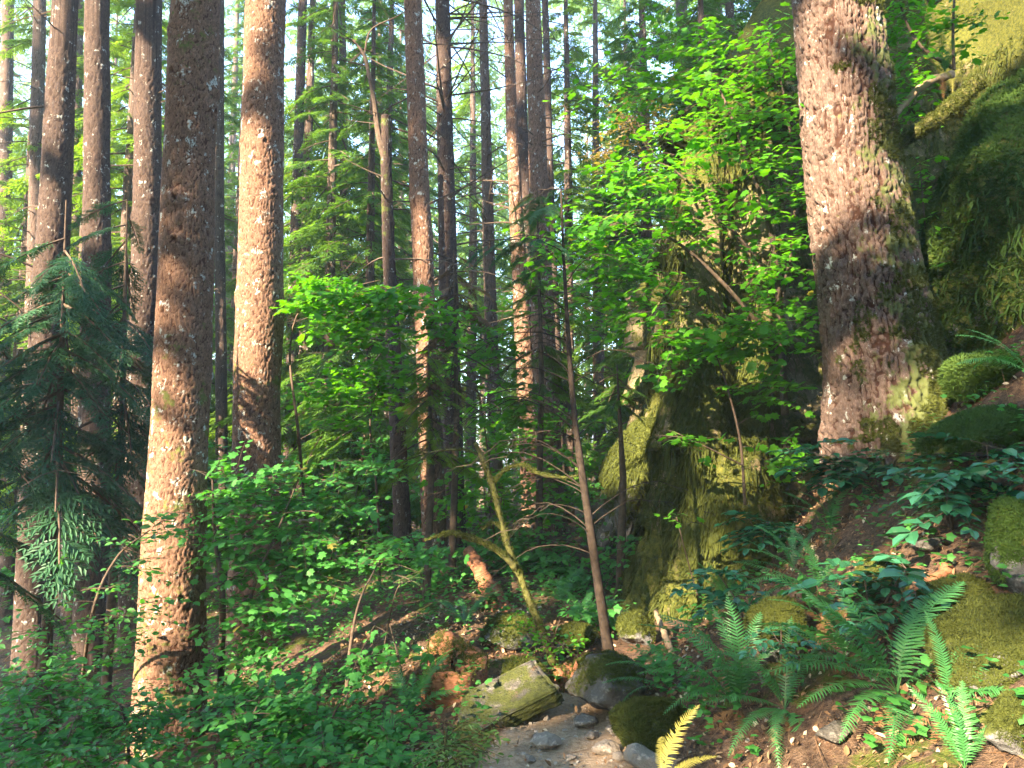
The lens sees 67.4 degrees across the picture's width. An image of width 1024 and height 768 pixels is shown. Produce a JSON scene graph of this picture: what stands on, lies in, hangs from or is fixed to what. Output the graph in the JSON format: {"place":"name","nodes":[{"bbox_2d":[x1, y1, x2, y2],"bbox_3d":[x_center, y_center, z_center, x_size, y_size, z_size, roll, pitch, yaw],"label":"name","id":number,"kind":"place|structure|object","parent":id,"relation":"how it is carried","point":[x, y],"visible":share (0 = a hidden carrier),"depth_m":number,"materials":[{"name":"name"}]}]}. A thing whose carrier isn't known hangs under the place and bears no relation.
{"place":"outdoors","nodes":[
{"label":"outdoors","id":0,"kind":"place"},
{"bbox_2d":[0,0,751,452],"label":"sky","id":1,"kind":"structure","parent":0,"point":[429,20],"materials":[{"name":"white"}]},
{"bbox_2d":[0,325,1023,767],"bbox_3d":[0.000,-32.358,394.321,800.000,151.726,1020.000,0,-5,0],"label":"ground","id":2,"kind":"structure","parent":0,"point":[828,751],"depth_m":4.60,"materials":[{"name":"soil"}]},
{"bbox_2d":[0,0,50,513],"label":"conifer tree","id":3,"kind":"object","parent":2,"relation":"on","point":[6,87],"visible":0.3,"depth_m":19.58,"materials":[{"name":"plant"}]},
{"bbox_2d":[0,0,81,688],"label":"conifer tree","id":4,"kind":"object","parent":2,"relation":"on","point":[57,163],"visible":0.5,"depth_m":10.13,"materials":[{"name":"brown plant"}]},
{"bbox_2d":[0,259,84,650],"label":"hemlock sapling","id":5,"kind":"object","parent":2,"relation":"on","point":[5,578],"visible":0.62,"depth_m":6.39,"materials":[{"name":"plant"}]},
{"bbox_2d":[0,0,116,631],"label":"conifer tree","id":6,"kind":"object","parent":2,"relation":"on","point":[38,66],"visible":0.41,"depth_m":15.40,"materials":[{"name":"brown wood"}]},
{"bbox_2d":[0,0,118,626],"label":"conifer tree","id":7,"kind":"object","parent":2,"relation":"on","point":[5,118],"visible":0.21,"depth_m":16.39,"materials":[{"name":"plant"}]},
{"bbox_2d":[0,0,132,620],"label":"conifer tree","id":8,"kind":"object","parent":2,"relation":"on","point":[78,135],"visible":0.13,"depth_m":16.02,"materials":[{"name":"plant"}]},
{"bbox_2d":[0,200,148,750],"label":"hemlock sapling","id":9,"kind":"object","parent":2,"relation":"on","point":[59,467],"visible":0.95,"depth_m":6.55,"materials":[{"name":"plant"}]},
{"bbox_2d":[1,200,153,707],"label":"hemlock sapling","id":10,"kind":"object","parent":2,"relation":"on","point":[137,443],"visible":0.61,"depth_m":7.44,"materials":[{"name":"plant"}]},
{"bbox_2d":[71,0,111,680],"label":"conifer tree","id":11,"kind":"object","parent":2,"relation":"on","point":[96,177],"visible":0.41,"depth_m":9.63,"materials":[{"name":"brown plant"}]},
{"bbox_2d":[0,604,220,767],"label":"vine maple","id":12,"kind":"object","parent":2,"relation":"on","point":[113,720],"visible":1,"depth_m":4.19,"materials":[{"name":"plant"}]},
{"bbox_2d":[0,0,221,622],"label":"conifer tree","id":13,"kind":"object","parent":2,"relation":"on","point":[127,174],"visible":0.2,"depth_m":13.84,"materials":[{"name":"plant"}]},
{"bbox_2d":[5,0,231,489],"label":"conifer tree","id":14,"kind":"object","parent":2,"relation":"on","point":[120,84],"visible":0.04,"depth_m":20.54,"materials":[{"name":"brown wood"}]},
{"bbox_2d":[2,495,240,730],"bbox_3d":[-3.063,1.888,5.341,2.112,2.192,1.301,-3,-6,32],"label":"vine maple","id":15,"kind":"object","parent":2,"relation":"on","point":[168,517],"visible":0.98,"depth_m":5.19,"materials":[{"name":"plant"}]},
{"bbox_2d":[75,0,227,661],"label":"conifer tree","id":16,"kind":"object","parent":2,"relation":"on","point":[147,139],"visible":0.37,"depth_m":10.64,"materials":[{"name":"brown plant"}]},
{"bbox_2d":[125,0,219,762],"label":"hemlock tree","id":17,"kind":"object","parent":2,"relation":"on","point":[182,379],"visible":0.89,"depth_m":5.89,"materials":[{"name":"brown plant"}]},
{"bbox_2d":[111,17,240,568],"bbox_3d":[-7.420,-3.844,18.510,5.684,18.540,4.875,-2,-5,18],"label":"conifer tree","id":18,"kind":"object","parent":2,"relation":"on","point":[234,227],"visible":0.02,"depth_m":18.66,"materials":[{"name":"brown wood"}]},
{"bbox_2d":[214,0,238,597],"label":"conifer tree","id":19,"kind":"object","parent":2,"relation":"on","point":[221,408],"visible":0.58,"depth_m":15.15,"materials":[{"name":"brown plant"}]},
{"bbox_2d":[206,0,289,571],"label":"conifer tree","id":20,"kind":"object","parent":2,"relation":"on","point":[230,259],"visible":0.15,"depth_m":24.60,"materials":[{"name":"plant"}]},
{"bbox_2d":[213,0,284,398],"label":"conifer tree","id":21,"kind":"object","parent":2,"relation":"on","point":[234,137],"visible":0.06,"depth_m":38.00,"materials":[{"name":"brown wood"}]},
{"bbox_2d":[225,0,285,665],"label":"hemlock tree","id":22,"kind":"object","parent":2,"relation":"on","point":[258,351],"visible":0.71,"depth_m":8.36,"materials":[{"name":"brown plant"}]},
{"bbox_2d":[207,436,356,599],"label":"vine maple","id":23,"kind":"object","parent":2,"relation":"on","point":[315,490],"visible":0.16,"depth_m":11.80,"materials":[{"name":"plant"}]},
{"bbox_2d":[129,617,456,767],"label":"vine maple","id":24,"kind":"object","parent":2,"relation":"on","point":[274,722],"visible":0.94,"depth_m":4.21,"materials":[{"name":"plant"}]},
{"bbox_2d":[209,0,385,572],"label":"conifer tree","id":25,"kind":"object","parent":2,"relation":"on","point":[309,124],"visible":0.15,"depth_m":18.55,"materials":[{"name":"plant"}]},
{"bbox_2d":[280,0,315,579],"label":"conifer tree","id":26,"kind":"object","parent":2,"relation":"on","point":[298,135],"visible":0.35,"depth_m":17.44,"materials":[{"name":"brown plant"}]},
{"bbox_2d":[165,439,431,701],"bbox_3d":[-1.719,1.546,5.995,1.747,2.252,2.047,-1,-5,14],"label":"vine maple","id":27,"kind":"object","parent":2,"relation":"on","point":[278,527],"visible":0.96,"depth_m":5.60,"materials":[{"name":"plant"}]},
{"bbox_2d":[209,0,412,574],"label":"conifer tree","id":28,"kind":"object","parent":2,"relation":"on","point":[315,179],"visible":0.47,"depth_m":15.82,"materials":[{"name":"plant"}]},
{"bbox_2d":[281,0,438,575],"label":"conifer tree","id":29,"kind":"object","parent":2,"relation":"on","point":[371,214],"visible":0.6,"depth_m":14.16,"materials":[{"name":"plant"}]},
{"bbox_2d":[257,531,469,717],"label":"vine maple","id":30,"kind":"object","parent":2,"relation":"on","point":[365,662],"visible":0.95,"depth_m":5.26,"materials":[{"name":"plant"}]},
{"bbox_2d":[0,0,743,531],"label":"woods","id":31,"kind":"object","parent":2,"relation":"on","point":[462,86],"visible":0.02,"depth_m":56.83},
{"bbox_2d":[271,269,475,567],"bbox_3d":[-1.839,1.109,10.303,2.272,4.307,5.688,1,-5,-8],"label":"vine maple","id":32,"kind":"object","parent":2,"relation":"on","point":[355,329],"visible":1,"depth_m":8.34,"materials":[{"name":"plant"}]},
{"bbox_2d":[284,12,463,581],"bbox_3d":[-2.171,-1.315,11.055,2.602,8.663,1.839,2,-5,-20],"label":"snag","id":33,"kind":"object","parent":2,"relation":"on","point":[401,511],"visible":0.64,"depth_m":11.11,"materials":[{"name":"brown plant"}]},
{"bbox_2d":[310,0,479,540],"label":"conifer tree","id":34,"kind":"object","parent":2,"relation":"on","point":[389,44],"visible":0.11,"depth_m":20.64,"materials":[{"name":"plant"}]},
{"bbox_2d":[338,432,503,548],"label":"vine maple","id":35,"kind":"object","parent":2,"relation":"on","point":[413,496],"visible":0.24,"depth_m":13.10,"materials":[{"name":"plant"}]},
{"bbox_2d":[382,648,472,713],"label":"sword fern","id":36,"kind":"object","parent":2,"relation":"on","point":[426,678],"visible":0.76,"depth_m":4.83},
{"bbox_2d":[376,345,484,600],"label":"hemlock sapling","id":37,"kind":"object","parent":2,"relation":"on","point":[422,408],"visible":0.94,"depth_m":8.30,"materials":[{"name":"plant"}]},
{"bbox_2d":[393,0,481,526],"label":"conifer tree","id":38,"kind":"object","parent":2,"relation":"on","point":[429,115],"visible":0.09,"depth_m":39.57,"materials":[{"name":"plant"}]},
{"bbox_2d":[341,0,534,560],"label":"conifer tree","id":39,"kind":"object","parent":2,"relation":"on","point":[421,223],"visible":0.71,"depth_m":11.17,"materials":[{"name":"brown plant"}]},
{"bbox_2d":[280,267,604,589],"bbox_3d":[-0.826,0.578,9.554,4.066,4.422,2.780,0,-5,0],"label":"vine maple","id":40,"kind":"object","parent":2,"relation":"on","point":[352,394],"visible":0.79,"depth_m":9.30,"materials":[{"name":"plant"}]},
{"bbox_2d":[415,629,489,709],"bbox_3d":[-0.399,1.959,5.103,0.566,0.578,0.544,-2,-6,25],"label":"stump","id":41,"kind":"object","parent":2,"relation":"on","point":[449,676],"visible":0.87,"depth_m":5.09,"materials":[{"name":"brown wood"}]},
{"bbox_2d":[395,250,510,584],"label":"hemlock sapling","id":42,"kind":"object","parent":2,"relation":"on","point":[457,399],"visible":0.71,"depth_m":8.97,"materials":[{"name":"plant"}]},
{"bbox_2d":[395,715,512,767],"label":"huckleberry bush","id":43,"kind":"object","parent":2,"relation":"on","point":[464,747],"visible":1,"depth_m":3.32,"materials":[{"name":"green plant"}]},
{"bbox_2d":[409,0,516,515],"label":"conifer tree","id":44,"kind":"object","parent":2,"relation":"on","point":[473,210],"visible":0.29,"depth_m":27.50,"materials":[{"name":"plant"}]},
{"bbox_2d":[349,0,589,547],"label":"conifer tree","id":45,"kind":"object","parent":2,"relation":"on","point":[448,244],"visible":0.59,"depth_m":12.23,"materials":[{"name":"brown plant"}]},
{"bbox_2d":[389,0,554,527],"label":"conifer tree","id":46,"kind":"object","parent":2,"relation":"on","point":[488,214],"visible":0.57,"depth_m":16.29,"materials":[{"name":"green wood"}]},
{"bbox_2d":[394,442,578,667],"bbox_3d":[-0.187,1.168,5.319,1.339,1.552,0.341,0,-5,0],"label":"vine maple","id":47,"kind":"object","parent":2,"relation":"on","point":[508,556],"visible":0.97,"depth_m":5.30,"materials":[{"name":"green plant"}]},
{"bbox_2d":[463,546,509,602],"bbox_3d":[-0.292,2.041,7.997,0.224,0.619,0.866,2,-6,-25],"label":"log","id":48,"kind":"object","parent":2,"relation":"on","point":[479,567],"visible":0.68,"depth_m":8.01,"materials":[{"name":"brown wood"}]},
{"bbox_2d":[457,103,516,507],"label":"conifer tree","id":49,"kind":"object","parent":2,"relation":"on","point":[482,335],"visible":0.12,"depth_m":43.61,"materials":[{"name":"plant"}]},
{"bbox_2d":[423,0,583,529],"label":"conifer tree","id":50,"kind":"object","parent":2,"relation":"on","point":[514,181],"visible":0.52,"depth_m":14.89,"materials":[{"name":"brown plant"}]},
{"bbox_2d":[393,496,615,599],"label":"vine maple","id":51,"kind":"object","parent":2,"relation":"on","point":[529,556],"visible":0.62,"depth_m":8.93,"materials":[{"name":"plant"}]},
{"bbox_2d":[478,611,539,650],"bbox_3d":[-0.027,1.944,6.060,0.506,0.282,0.452,0,-5,0],"label":"boulder","id":52,"kind":"object","parent":2,"relation":"on","point":[509,638],"visible":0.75,"depth_m":5.93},
{"bbox_2d":[455,660,564,741],"bbox_3d":[-0.051,1.892,4.546,0.667,0.406,0.357,2,-5,-18],"label":"flat rock","id":53,"kind":"object","parent":2,"relation":"on","point":[521,693],"visible":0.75,"depth_m":4.49,"materials":[{"name":"stone"}]},
{"bbox_2d":[0,336,1023,767],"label":"undergrowth","id":54,"kind":"object","parent":2,"relation":"on","point":[870,740],"visible":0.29,"depth_m":4.80,"materials":[{"name":"green plant"}]},
{"bbox_2d":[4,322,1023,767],"bbox_3d":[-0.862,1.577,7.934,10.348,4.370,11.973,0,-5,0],"label":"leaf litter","id":55,"kind":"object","parent":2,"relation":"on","point":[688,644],"visible":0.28,"depth_m":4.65,"materials":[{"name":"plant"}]},
{"bbox_2d":[463,384,567,540],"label":"vine maple","id":56,"kind":"object","parent":2,"relation":"on","point":[509,461],"visible":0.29,"depth_m":12.83,"materials":[{"name":"plant"}]},
{"bbox_2d":[460,0,592,345],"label":"conifer tree","id":57,"kind":"object","parent":2,"relation":"on","point":[521,92],"visible":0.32,"depth_m":15.88,"materials":[{"name":"brown plant"}]},
{"bbox_2d":[469,407,612,545],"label":"vine maple","id":58,"kind":"object","parent":2,"relation":"on","point":[567,463],"visible":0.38,"depth_m":11.31,"materials":[{"name":"plant"}]},
{"bbox_2d":[491,607,590,664],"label":"vine maple","id":59,"kind":"object","parent":2,"relation":"on","point":[536,635],"visible":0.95,"depth_m":5.14,"materials":[{"name":"plant"}]},
{"bbox_2d":[487,0,598,536],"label":"conifer tree","id":60,"kind":"object","parent":2,"relation":"on","point":[538,169],"visible":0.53,"depth_m":13.83,"materials":[{"name":"brown plant"}]},
{"bbox_2d":[491,187,615,570],"bbox_3d":[0.509,-0.053,9.777,1.603,4.933,1.251,0,-5,0],"label":"hemlock sapling","id":61,"kind":"object","parent":2,"relation":"on","point":[540,360],"visible":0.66,"depth_m":9.66,"materials":[{"name":"plant"}]},
{"bbox_2d":[508,0,619,525],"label":"conifer tree","id":62,"kind":"object","parent":2,"relation":"on","point":[546,62],"visible":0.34,"depth_m":17.51,"materials":[{"name":"brown plant"}]},
{"bbox_2d":[413,187,718,650],"bbox_3d":[0.228,0.197,5.414,1.846,3.394,1.596,-4,-7,41],"label":"hemlock sapling","id":63,"kind":"object","parent":2,"relation":"on","point":[602,612],"visible":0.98,"depth_m":5.35,"materials":[{"name":"green plant"}]},
{"bbox_2d":[507,0,634,523],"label":"conifer tree","id":64,"kind":"object","parent":2,"relation":"on","point":[568,179],"visible":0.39,"depth_m":18.45,"materials":[{"name":"plant"}]},
{"bbox_2d":[550,620,598,652],"bbox_3d":[0.507,1.964,5.971,0.363,0.250,0.321,2,-5,-22],"label":"boulder","id":65,"kind":"object","parent":2,"relation":"on","point":[589,631],"visible":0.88,"depth_m":5.91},
{"bbox_2d":[529,472,643,637],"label":"vine maple","id":66,"kind":"object","parent":2,"relation":"on","point":[576,612],"visible":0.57,"depth_m":7.65,"materials":[{"name":"plant"}]},
{"bbox_2d":[552,0,640,482],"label":"conifer tree","id":67,"kind":"object","parent":2,"relation":"on","point":[595,20],"visible":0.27,"depth_m":21.64,"materials":[{"name":"plant"}]},
{"bbox_2d":[565,648,645,709],"bbox_3d":[0.593,1.774,4.545,0.472,0.357,0.533,3,-6,-30],"label":"boulder","id":68,"kind":"object","parent":2,"relation":"on","point":[593,671],"visible":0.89,"depth_m":4.46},
{"bbox_2d":[578,365,648,594],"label":"hemlock sapling","id":69,"kind":"object","parent":2,"relation":"on","point":[622,508],"visible":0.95,"depth_m":7.82,"materials":[{"name":"plant"}]},
{"bbox_2d":[576,0,664,469],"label":"conifer tree","id":70,"kind":"object","parent":2,"relation":"on","point":[625,4],"visible":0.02,"depth_m":28.42,"materials":[{"name":"plant"}]},
{"bbox_2d":[589,415,659,554],"bbox_3d":[1.359,1.220,9.098,0.975,1.743,1.114,0,-5,0],"label":"boulder","id":71,"kind":"object","parent":2,"relation":"on","point":[637,431],"visible":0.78,"depth_m":8.79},
{"bbox_2d":[561,0,688,497],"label":"conifer tree","id":72,"kind":"object","parent":2,"relation":"on","point":[642,6],"visible":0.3,"depth_m":17.51,"materials":[{"name":"plant"}]},
{"bbox_2d":[614,608,656,644],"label":"boulder","id":73,"kind":"object","parent":2,"relation":"on","point":[629,629],"visible":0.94,"depth_m":5.89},
{"bbox_2d":[624,742,663,767],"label":"stone","id":74,"kind":"object","parent":2,"relation":"on","point":[636,755],"visible":0.87,"depth_m":3.70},
{"bbox_2d":[607,694,689,754],"bbox_3d":[0.728,1.755,4.002,0.454,0.241,0.490,0,-5,0],"label":"boulder","id":75,"kind":"object","parent":2,"relation":"on","point":[643,720],"visible":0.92,"depth_m":3.91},
{"bbox_2d":[615,0,744,410],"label":"conifer tree","id":76,"kind":"object","parent":2,"relation":"on","point":[700,12],"visible":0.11,"depth_m":14.11,"materials":[{"name":"plant"}]},
{"bbox_2d":[656,704,715,767],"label":"sword fern","id":77,"kind":"object","parent":2,"relation":"on","point":[675,739],"visible":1,"depth_m":2.63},
{"bbox_2d":[627,0,760,277],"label":"conifer tree","id":78,"kind":"object","parent":2,"relation":"on","point":[729,8],"visible":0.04,"depth_m":15.65,"materials":[{"name":"plant"}]},
{"bbox_2d":[625,595,782,730],"bbox_3d":[0.988,1.475,3.781,0.820,0.817,0.460,-1,-5,14],"label":"sword fern","id":79,"kind":"object","parent":2,"relation":"on","point":[731,680],"visible":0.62,"depth_m":3.77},
{"bbox_2d":[670,566,791,633],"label":"evergreen shrub","id":80,"kind":"object","parent":2,"relation":"on","point":[722,596],"visible":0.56,"depth_m":4.39,"materials":[{"name":"green plant"}]},
{"bbox_2d":[713,510,805,565],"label":"evergreen shrub","id":81,"kind":"object","parent":2,"relation":"on","point":[752,532],"visible":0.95,"depth_m":5.95,"materials":[{"name":"green plant"}]},
{"bbox_2d":[702,616,824,767],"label":"sword fern","id":82,"kind":"object","parent":2,"relation":"on","point":[778,712],"visible":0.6,"depth_m":3.50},
{"bbox_2d":[742,594,807,662],"bbox_3d":[1.369,1.277,4.022,0.292,0.370,0.400,0,-5,0],"label":"boulder","id":83,"kind":"object","parent":2,"relation":"on","point":[779,612],"visible":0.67,"depth_m":3.92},
{"bbox_2d":[737,623,829,692],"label":"evergreen shrub","id":84,"kind":"object","parent":2,"relation":"on","point":[757,643],"visible":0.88,"depth_m":3.59,"materials":[{"name":"green plant"}]},
{"bbox_2d":[733,528,850,639],"bbox_3d":[1.586,1.136,4.134,0.768,0.661,0.626,0,-5,0],"label":"sword fern","id":85,"kind":"object","parent":2,"relation":"on","point":[820,597],"visible":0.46,"depth_m":4.26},
{"bbox_2d":[597,0,1023,621],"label":"rock face","id":86,"kind":"object","parent":2,"relation":"on","point":[655,572],"visible":0.45,"depth_m":7.41},
{"bbox_2d":[565,89,673,193],"bbox_3d":[1.305,-2.749,8.622,1.391,1.246,0.888,0,-5,0],"label":"huckleberry bush","id":87,"kind":"object","parent":86,"relation":"on","point":[605,156],"visible":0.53,"depth_m":8.68,"materials":[{"name":"green plant"}]},
{"bbox_2d":[497,1,821,414],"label":"vine maple","id":88,"kind":"object","parent":86,"relation":"on","point":[777,329],"visible":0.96,"depth_m":6.56,"materials":[{"name":"plant"}]},
{"bbox_2d":[619,319,818,504],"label":"vine maple","id":89,"kind":"object","parent":86,"relation":"on","point":[713,357],"visible":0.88,"depth_m":6.39,"materials":[{"name":"plant"}]},
{"bbox_2d":[763,589,898,679],"bbox_3d":[1.568,1.285,3.620,0.755,0.579,0.501,0,-5,0],"label":"sword fern","id":90,"kind":"object","parent":2,"relation":"on","point":[834,634],"visible":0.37,"depth_m":3.67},
{"bbox_2d":[766,438,919,498],"bbox_3d":[2.615,0.620,5.422,1.362,0.478,1.249,2,-5,-23],"label":"evergreen shrub","id":91,"kind":"object","parent":2,"relation":"on","point":[839,465],"visible":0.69,"depth_m":5.40,"materials":[{"name":"green plant"}]},
{"bbox_2d":[749,566,965,765],"bbox_3d":[1.637,1.203,3.214,1.261,0.810,0.718,0,-5,0],"label":"sword fern","id":92,"kind":"object","parent":2,"relation":"on","point":[902,643],"visible":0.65,"depth_m":3.28,"materials":[{"name":"plant"}]},
{"bbox_2d":[780,553,955,638],"bbox_3d":[1.737,1.058,3.763,0.750,0.428,0.948,3,-6,-28],"label":"evergreen shrub","id":93,"kind":"object","parent":2,"relation":"on","point":[896,574],"visible":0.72,"depth_m":3.66,"materials":[{"name":"green plant"}]},
{"bbox_2d":[791,0,954,480],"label":"fir tree","id":94,"kind":"object","parent":2,"relation":"on","point":[885,352],"visible":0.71,"depth_m":5.84,"materials":[{"name":"brown plant"}]},
{"bbox_2d":[882,679,986,767],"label":"sword fern","id":95,"kind":"object","parent":2,"relation":"on","point":[963,755],"visible":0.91,"depth_m":2.64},
{"bbox_2d":[864,611,1016,749],"bbox_3d":[1.718,1.223,2.939,0.722,0.628,0.389,0,-5,0],"label":"sword fern","id":96,"kind":"object","parent":2,"relation":"on","point":[948,667],"visible":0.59,"depth_m":2.99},
{"bbox_2d":[869,466,1023,545],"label":"evergreen shrub","id":97,"kind":"object","parent":2,"relation":"on","point":[947,506],"visible":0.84,"depth_m":4.02,"materials":[{"name":"green plant"}]},
{"bbox_2d":[884,0,1009,131],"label":"vine maple","id":98,"kind":"object","parent":2,"relation":"on","point":[911,27],"visible":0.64,"depth_m":7.32,"materials":[{"name":"plant"}]},
{"bbox_2d":[911,571,994,617],"bbox_3d":[2.084,1.005,3.611,0.403,0.247,0.342,0,-5,0],"label":"boulder","id":99,"kind":"object","parent":2,"relation":"on","point":[974,584],"visible":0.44,"depth_m":3.57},
{"bbox_2d":[907,432,1023,507],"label":"evergreen shrub","id":100,"kind":"object","parent":2,"relation":"on","point":[1007,454],"visible":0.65,"depth_m":4.25,"materials":[{"name":"green plant"}]},
{"bbox_2d":[913,403,1023,463],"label":"boulder","id":101,"kind":"object","parent":2,"relation":"on","point":[990,425],"visible":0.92,"depth_m":4.52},
{"bbox_2d":[919,65,1023,356],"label":"boulder","id":102,"kind":"object","parent":2,"relation":"on","point":[978,286],"visible":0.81,"depth_m":5.89,"materials":[{"name":"plant"}]},
{"bbox_2d":[900,70,988,148],"bbox_3d":[3.751,-2.395,6.782,0.812,0.630,0.222,-2,-6,25],"label":"log","id":103,"kind":"object","parent":102,"relation":"on","point":[973,85],"visible":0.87,"depth_m":6.70,"materials":[{"name":"green plant"}]},
{"bbox_2d":[921,591,1023,693],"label":"boulder","id":104,"kind":"object","parent":2,"relation":"on","point":[991,625],"visible":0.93,"depth_m":3.05,"materials":[{"name":"plant"}]},
{"bbox_2d":[935,347,1023,402],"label":"boulder","id":105,"kind":"object","parent":2,"relation":"on","point":[957,380],"visible":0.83,"depth_m":5.11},
{"bbox_2d":[982,494,1023,594],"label":"boulder","id":106,"kind":"object","parent":2,"relation":"on","point":[1004,536],"visible":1,"depth_m":3.47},
{"bbox_2d":[982,687,1023,755],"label":"boulder","id":107,"kind":"object","parent":2,"relation":"on","point":[1004,729],"visible":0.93,"depth_m":2.58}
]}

